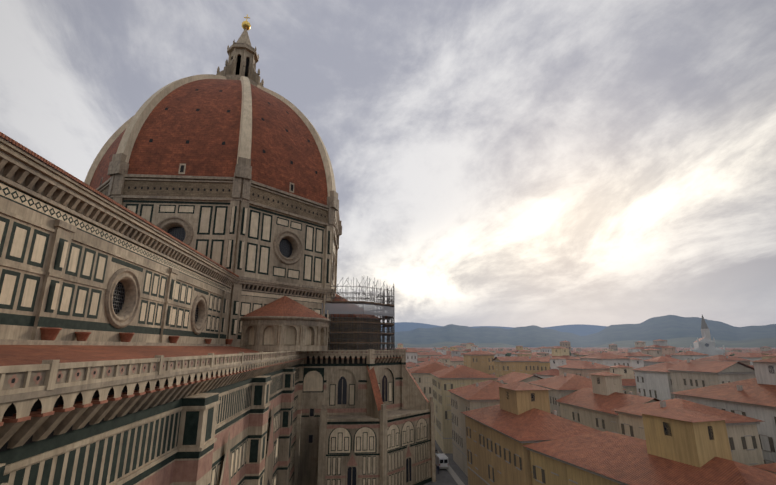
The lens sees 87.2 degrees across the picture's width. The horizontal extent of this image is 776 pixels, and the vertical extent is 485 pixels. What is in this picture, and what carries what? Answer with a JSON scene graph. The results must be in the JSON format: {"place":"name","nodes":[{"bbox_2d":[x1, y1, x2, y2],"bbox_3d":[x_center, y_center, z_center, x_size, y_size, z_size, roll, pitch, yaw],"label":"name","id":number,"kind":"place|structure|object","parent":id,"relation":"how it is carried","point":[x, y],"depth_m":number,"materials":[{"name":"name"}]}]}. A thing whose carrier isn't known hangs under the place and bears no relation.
{"place":"outdoors","nodes":[
{"label":"outdoors","id":0,"kind":"place"},
{"bbox_2d":[0,132,238,345],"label":"cathedral nave","id":1,"kind":"structure","parent":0,"point":[77,255],"depth_m":31.19,"materials":[{"name":"beige stone"}]},
{"bbox_2d":[0,345,304,484],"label":"cathedral aisle","id":2,"kind":"object","parent":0,"point":[136,415],"depth_m":21.86,"materials":[{"name":"beige stone"}]},
{"bbox_2d":[40,327,61,339],"bbox_3d":[-22.333,6.032,26.850,1.242,0.817,1.242,1,-14,-4],"label":"flower pot","id":3,"kind":"object","parent":2,"relation":"on","point":[49,333],"depth_m":26.50,"materials":[{"name":"ceramic"}]},
{"bbox_2d":[75,332,90,340],"bbox_3d":[-22.585,6.952,30.114,1.004,0.661,1.004,1,-14,-4],"label":"flower pot","id":4,"kind":"object","parent":2,"relation":"on","point":[82,336],"depth_m":29.83,"materials":[{"name":"ceramic"}]},
{"bbox_2d":[119,333,134,341],"bbox_3d":[-23.023,8.349,35.831,1.219,0.802,1.219,1,-14,-4],"label":"flower pot","id":5,"kind":"object","parent":2,"relation":"on","point":[125,337],"depth_m":35.47,"materials":[{"name":"ceramic"}]},
{"bbox_2d":[169,336,179,342],"bbox_3d":[-23.735,10.748,45.099,1.170,0.770,1.170,1,-14,-4],"label":"flower pot","id":6,"kind":"object","parent":2,"relation":"on","point":[173,339],"depth_m":44.76,"materials":[{"name":"ceramic"}]},
{"bbox_2d":[204,339,211,343],"bbox_3d":[-24.543,13.503,55.614,1.020,0.671,1.020,1,-14,-4],"label":"flower pot","id":7,"kind":"object","parent":2,"relation":"on","point":[207,341],"depth_m":55.30,"materials":[{"name":"ceramic"}]},
{"bbox_2d":[225,339,232,343],"bbox_3d":[-25.233,15.734,64.616,1.269,0.835,1.269,1,-14,-4],"label":"flower pot","id":8,"kind":"object","parent":2,"relation":"on","point":[228,341],"depth_m":64.22,"materials":[{"name":"ceramic"}]},
{"bbox_2d":[96,169,338,349],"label":"dome drum","id":9,"kind":"object","parent":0,"point":[266,244],"depth_m":71.01,"materials":[{"name":"beige stone"}]},
{"bbox_2d":[84,74,341,235],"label":"dome","id":10,"kind":"structure","parent":9,"relation":"on","point":[210,125],"depth_m":78.10,"materials":[{"name":"red tile"}]},
{"bbox_2d":[216,14,263,86],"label":"lantern","id":11,"kind":"object","parent":10,"relation":"on","point":[243,59],"depth_m":103.88,"materials":[{"name":"white stone"}]},
{"bbox_2d":[240,296,330,350],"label":"small exedra","id":12,"kind":"object","parent":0,"point":[283,323],"depth_m":66.96,"materials":[{"name":"beige stone"}]},
{"bbox_2d":[293,293,435,484],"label":"cathedral apse","id":13,"kind":"structure","parent":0,"point":[365,415],"depth_m":76.05,"materials":[{"name":"beige stone"}]},
{"bbox_2d":[322,275,394,349],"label":"scaffolding","id":14,"kind":"object","parent":13,"relation":"on","point":[382,311],"depth_m":82.86,"materials":[{"name":"metal"}]},
{"bbox_2d":[0,0,775,327],"label":"sky","id":15,"kind":"structure","parent":0,"point":[502,163],"materials":[{"name":"grey"}]},
{"bbox_2d":[424,440,467,484],"bbox_3d":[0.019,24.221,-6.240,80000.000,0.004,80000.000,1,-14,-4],"label":"ground","id":16,"kind":"structure","parent":0,"point":[444,477],"depth_m":82.04,"materials":[{"name":"grey asphalt"}]},
{"bbox_2d":[409,361,449,400],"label":"building","id":17,"kind":"structure","parent":16,"relation":"on","point":[421,375],"depth_m":130.24,"materials":[{"name":"grey paint"}]},
{"bbox_2d":[435,453,448,468],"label":"white van","id":18,"kind":"object","parent":16,"relation":"on","point":[441,460],"depth_m":85.87,"materials":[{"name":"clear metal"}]},
{"bbox_2d":[430,365,498,453],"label":"building","id":19,"kind":"structure","parent":16,"relation":"on","point":[446,379],"depth_m":103.33,"materials":[{"name":"grey paint"}]},
{"bbox_2d":[447,380,503,476],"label":"building","id":20,"kind":"structure","parent":16,"relation":"on","point":[483,394],"depth_m":86.25,"materials":[{"name":"grey paint"}]},
{"bbox_2d":[496,372,542,383],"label":"roof","id":21,"kind":"structure","parent":16,"relation":"on","point":[512,377],"depth_m":118.83,"materials":[{"name":"red tile"}]},
{"bbox_2d":[461,382,602,484],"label":"building","id":22,"kind":"structure","parent":16,"relation":"on","point":[498,436],"depth_m":62.34,"materials":[{"name":"orange"}]},
{"bbox_2d":[460,340,617,351],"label":"towers","id":23,"kind":"structure","parent":16,"relation":"on","point":[565,344],"depth_m":413.03,"materials":[{"name":"grey"}]},
{"bbox_2d":[527,373,625,416],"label":"building","id":24,"kind":"structure","parent":16,"relation":"on","point":[562,385],"depth_m":92.83,"materials":[{"name":"grey"}]},
{"bbox_2d":[390,347,775,400],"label":"city buildings","id":25,"kind":"structure","parent":16,"relation":"on","point":[653,373],"depth_m":147.46,"materials":[{"name":"orange"}]},
{"bbox_2d":[395,347,775,348],"bbox_3d":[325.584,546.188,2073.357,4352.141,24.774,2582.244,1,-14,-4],"label":"buildings","id":26,"kind":"structure","parent":16,"relation":"on","point":[606,348],"depth_m":1368.66,"materials":[{"name":"red"}]},
{"bbox_2d":[398,339,775,357],"bbox_3d":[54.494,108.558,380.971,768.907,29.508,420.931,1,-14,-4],"label":"buildings","id":27,"kind":"structure","parent":16,"relation":"on","point":[639,347],"depth_m":335.33,"materials":[{"name":"grey"}]},
{"bbox_2d":[416,348,775,352],"bbox_3d":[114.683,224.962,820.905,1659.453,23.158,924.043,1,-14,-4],"label":"buildings","id":28,"kind":"structure","parent":16,"relation":"on","point":[626,349],"depth_m":674.43,"materials":[{"name":"red"}]},
{"bbox_2d":[555,372,660,433],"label":"building","id":29,"kind":"structure","parent":16,"relation":"on","point":[597,403],"depth_m":77.98,"materials":[{"name":"grey paint"}]},
{"bbox_2d":[522,408,775,484],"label":"building","id":30,"kind":"structure","parent":16,"relation":"on","point":[680,446],"depth_m":40.13,"materials":[{"name":"orange"}]},
{"bbox_2d":[611,398,764,465],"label":"building","id":31,"kind":"structure","parent":16,"relation":"on","point":[744,440],"depth_m":54.73,"materials":[{"name":"grey"}]},
{"bbox_2d":[687,315,724,356],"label":"church","id":32,"kind":"structure","parent":16,"relation":"on","point":[705,344],"depth_m":620.49,"materials":[{"name":"grey"}]},
{"bbox_2d":[672,357,775,463],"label":"building","id":33,"kind":"structure","parent":16,"relation":"on","point":[755,398],"depth_m":62.86,"materials":[{"name":"grey"}]},
{"bbox_2d":[752,463,775,473],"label":"roof","id":34,"kind":"structure","parent":16,"relation":"on","point":[770,467],"depth_m":44.89,"materials":[{"name":"red tile"}]},
{"bbox_2d":[435,451,464,484],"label":"sidewalk","id":35,"kind":"structure","parent":0,"point":[454,475],"depth_m":80.99,"materials":[{"name":"grey concrete"}]},
{"bbox_2d":[380,315,775,347],"bbox_3d":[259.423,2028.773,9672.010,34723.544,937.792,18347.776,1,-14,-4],"label":"hills","id":36,"kind":"structure","parent":0,"point":[677,331],"depth_m":5194.07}
]}

